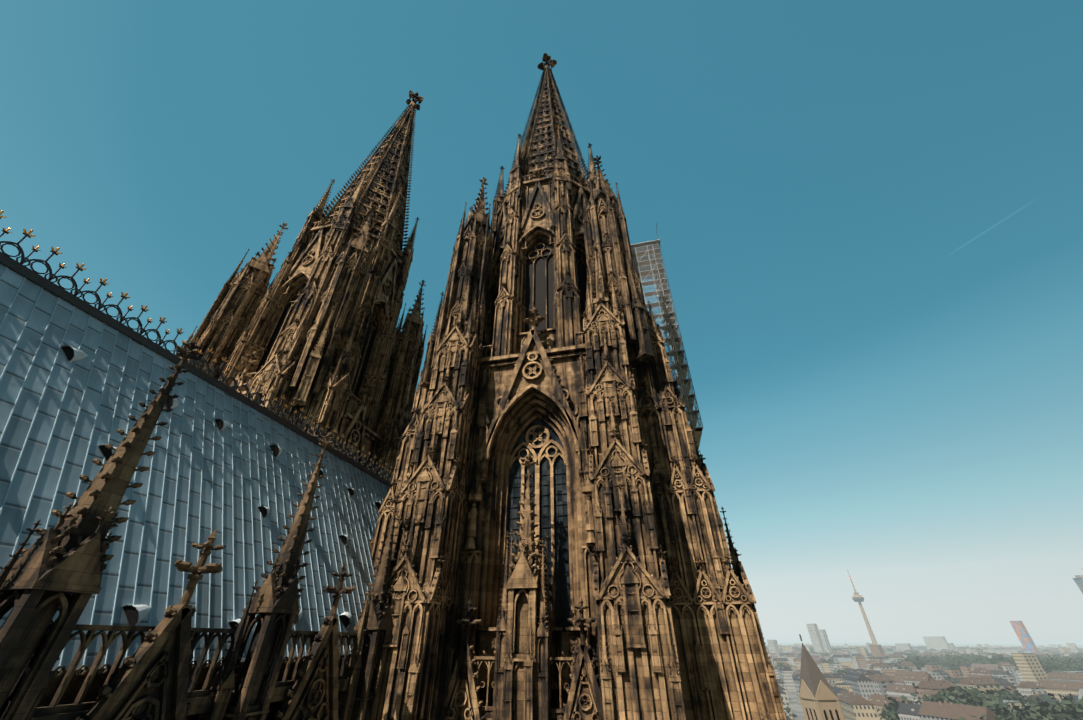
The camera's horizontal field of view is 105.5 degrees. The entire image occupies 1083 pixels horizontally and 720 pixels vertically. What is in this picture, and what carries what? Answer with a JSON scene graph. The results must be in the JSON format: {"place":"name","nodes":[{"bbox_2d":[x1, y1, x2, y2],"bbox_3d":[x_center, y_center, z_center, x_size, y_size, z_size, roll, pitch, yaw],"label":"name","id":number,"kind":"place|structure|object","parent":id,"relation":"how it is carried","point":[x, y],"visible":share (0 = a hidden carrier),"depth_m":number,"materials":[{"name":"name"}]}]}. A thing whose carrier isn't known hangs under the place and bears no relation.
{"place":"outdoors","nodes":[
{"label":"outdoors","id":0,"kind":"place"},
{"bbox_2d":[265,697,338,719],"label":"nave body","id":1,"kind":"structure","parent":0,"point":[271,714],"depth_m":17.47,"materials":[{"name":"brown stone"}]},
{"bbox_2d":[0,264,390,670],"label":"roof","id":2,"kind":"structure","parent":1,"relation":"on","point":[11,447],"depth_m":18.31,"materials":[{"name":"grey metal"}]},
{"bbox_2d":[0,267,388,669],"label":"roof seams","id":3,"kind":"object","parent":2,"relation":"on","point":[31,497],"visible":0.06,"depth_m":19.34,"materials":[{"name":"grey metal"}]},
{"bbox_2d":[0,217,392,487],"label":"ridge cresting","id":4,"kind":"object","parent":2,"relation":"on","point":[32,275],"visible":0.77,"depth_m":22.18,"materials":[{"name":"metal"}]},
{"bbox_2d":[0,210,393,473],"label":"ridge lilies","id":5,"kind":"object","parent":4,"relation":"on","point":[29,232],"visible":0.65,"depth_m":22.69,"materials":[{"name":"gold metal"}]},
{"bbox_2d":[61,345,380,628],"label":"roof vents","id":6,"kind":"object","parent":2,"relation":"on","point":[143,611],"visible":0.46,"depth_m":17.75,"materials":[{"name":"grey metal"}]},
{"bbox_2d":[62,346,380,628],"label":"roof vent holes","id":7,"kind":"object","parent":2,"relation":"on","point":[131,612],"visible":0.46,"depth_m":20.77,"materials":[{"name":"black"}]},
{"bbox_2d":[0,340,402,719],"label":"pinnacles","id":8,"kind":"object","parent":1,"relation":"on","point":[49,572],"visible":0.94,"depth_m":13.34,"materials":[{"name":"brown stone"}]},
{"bbox_2d":[0,0,1082,641],"label":"sky","id":9,"kind":"structure","parent":0,"point":[866,216],"materials":[{"name":"blue"}]},
{"bbox_2d":[370,169,779,719],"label":"tower","id":10,"kind":"structure","parent":0,"point":[641,690],"depth_m":28.47,"materials":[{"name":"brown stone"}]},
{"bbox_2d":[525,85,586,331],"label":"tower openings","id":11,"kind":"object","parent":10,"relation":"on","point":[539,291],"visible":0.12,"depth_m":46.59,"materials":[{"name":"black"}]},
{"bbox_2d":[370,53,785,719],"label":"tower pinnacles","id":12,"kind":"object","parent":10,"relation":"on","point":[522,681],"visible":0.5,"depth_m":29.15,"materials":[{"name":"stone"}]},
{"bbox_2d":[631,239,702,449],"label":"scaffold tubes","id":13,"kind":"object","parent":10,"relation":"attached to","point":[640,247],"visible":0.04,"depth_m":55.39},
{"bbox_2d":[632,244,701,451],"bbox_3d":[15.895,-3.719,53.364,4.841,29.000,9.803,-41,-51,44],"label":"scaffold net","id":14,"kind":"object","parent":13,"relation":"attached to","point":[666,322],"visible":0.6,"depth_m":52.81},
{"bbox_2d":[633,249,702,446],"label":"scaffold planks","id":15,"kind":"object","parent":13,"relation":"on","point":[695,431],"visible":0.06,"depth_m":53.29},
{"bbox_2d":[798,679,844,719],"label":"church tower","id":16,"kind":"structure","parent":0,"point":[826,699],"depth_m":124.28,"materials":[{"name":"beige stone"}]},
{"bbox_2d":[799,634,837,697],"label":"spire roof","id":17,"kind":"structure","parent":16,"relation":"on","point":[811,675],"depth_m":129.43,"materials":[{"name":"grey"}]},
{"bbox_2d":[806,708,839,719],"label":"tower windows","id":18,"kind":"structure","parent":16,"relation":"in","point":[831,714],"depth_m":122.41,"materials":[{"name":"grey glass"}]},
{"bbox_2d":[765,642,1082,719],"bbox_3d":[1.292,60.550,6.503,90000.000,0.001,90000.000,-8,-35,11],"label":"terrain","id":19,"kind":"structure","parent":0,"point":[796,710],"depth_m":6892.11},
{"bbox_2d":[848,572,877,644],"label":"television tower","id":20,"kind":"structure","parent":19,"relation":"on","point":[872,637],"depth_m":1406.22,"materials":[{"name":"beige concrete"}]},
{"bbox_2d":[852,597,863,601],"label":"tower observation deck","id":21,"kind":"structure","parent":20,"relation":"on","point":[858,599],"depth_m":1431.63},
{"bbox_2d":[767,624,1020,655],"bbox_3d":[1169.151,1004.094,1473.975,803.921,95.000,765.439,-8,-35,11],"label":"high-rise buildings","id":22,"kind":"structure","parent":19,"relation":"on","point":[819,640],"depth_m":1388.64,"materials":[{"name":"grey concrete"}]},
{"bbox_2d":[1009,621,1038,652],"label":"high-rise building","id":23,"kind":"structure","parent":19,"relation":"on","point":[1024,636],"depth_m":1333.38,"materials":[{"name":"glass"}]},
{"bbox_2d":[1072,568,1082,592],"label":"koeln turm trim","id":24,"kind":"structure","parent":19,"relation":"on","point":[1080,585],"depth_m":808.70,"materials":[{"name":"white"}]},
{"bbox_3d":[-14.718,38.312,26.251,55.900,59.000,23.000,-8,-35,11],"label":"tower base","id":25,"kind":"object","parent":19,"relation":"on","visible":0},
{"bbox_2d":[200,218,420,478],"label":"tower","id":26,"kind":"structure","parent":25,"relation":"on","point":[300,278],"depth_m":53.27,"materials":[{"name":"stone"}]},
{"bbox_2d":[178,90,427,481],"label":"tower pinnacles","id":27,"kind":"object","parent":26,"relation":"on","point":[261,268],"visible":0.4,"depth_m":54.64,"materials":[{"name":"stone"}]},
{"bbox_2d":[255,117,408,396],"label":"tower openings","id":28,"kind":"object","parent":26,"relation":"in","point":[277,331],"visible":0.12,"depth_m":57.66,"materials":[{"name":"black"}]},
{"bbox_2d":[765,643,1082,719],"bbox_3d":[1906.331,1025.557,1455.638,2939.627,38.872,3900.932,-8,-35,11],"label":"buildings","id":29,"kind":"structure","parent":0,"point":[1030,668],"depth_m":428.65,"materials":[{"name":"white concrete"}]},
{"bbox_2d":[774,644,1071,711],"bbox_3d":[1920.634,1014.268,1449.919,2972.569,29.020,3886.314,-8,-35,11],"label":"flat city roofs","id":30,"kind":"object","parent":29,"relation":"on","point":[917,670],"visible":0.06,"depth_m":566.37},
{"bbox_2d":[766,645,1082,719],"bbox_3d":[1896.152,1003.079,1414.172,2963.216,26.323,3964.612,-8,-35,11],"label":"trees","id":31,"kind":"object","parent":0,"point":[1033,710],"visible":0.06,"depth_m":246.65,"materials":[{"name":"green plant"}]},
{"bbox_2d":[767,642,1082,719],"bbox_3d":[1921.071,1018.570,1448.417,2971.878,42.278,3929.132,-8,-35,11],"label":"city walls","id":32,"kind":"structure","parent":0,"point":[791,685],"depth_m":468.61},
{"bbox_2d":[766,645,1082,719],"bbox_3d":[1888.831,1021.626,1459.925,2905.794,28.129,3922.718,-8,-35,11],"label":"city roofs","id":33,"kind":"structure","parent":32,"relation":"on","point":[904,708],"depth_m":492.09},
{"bbox_2d":[1073,578,1082,593],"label":"tower","id":34,"kind":"structure","parent":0,"point":[1078,580],"depth_m":809.07,"materials":[{"name":"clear glass"}]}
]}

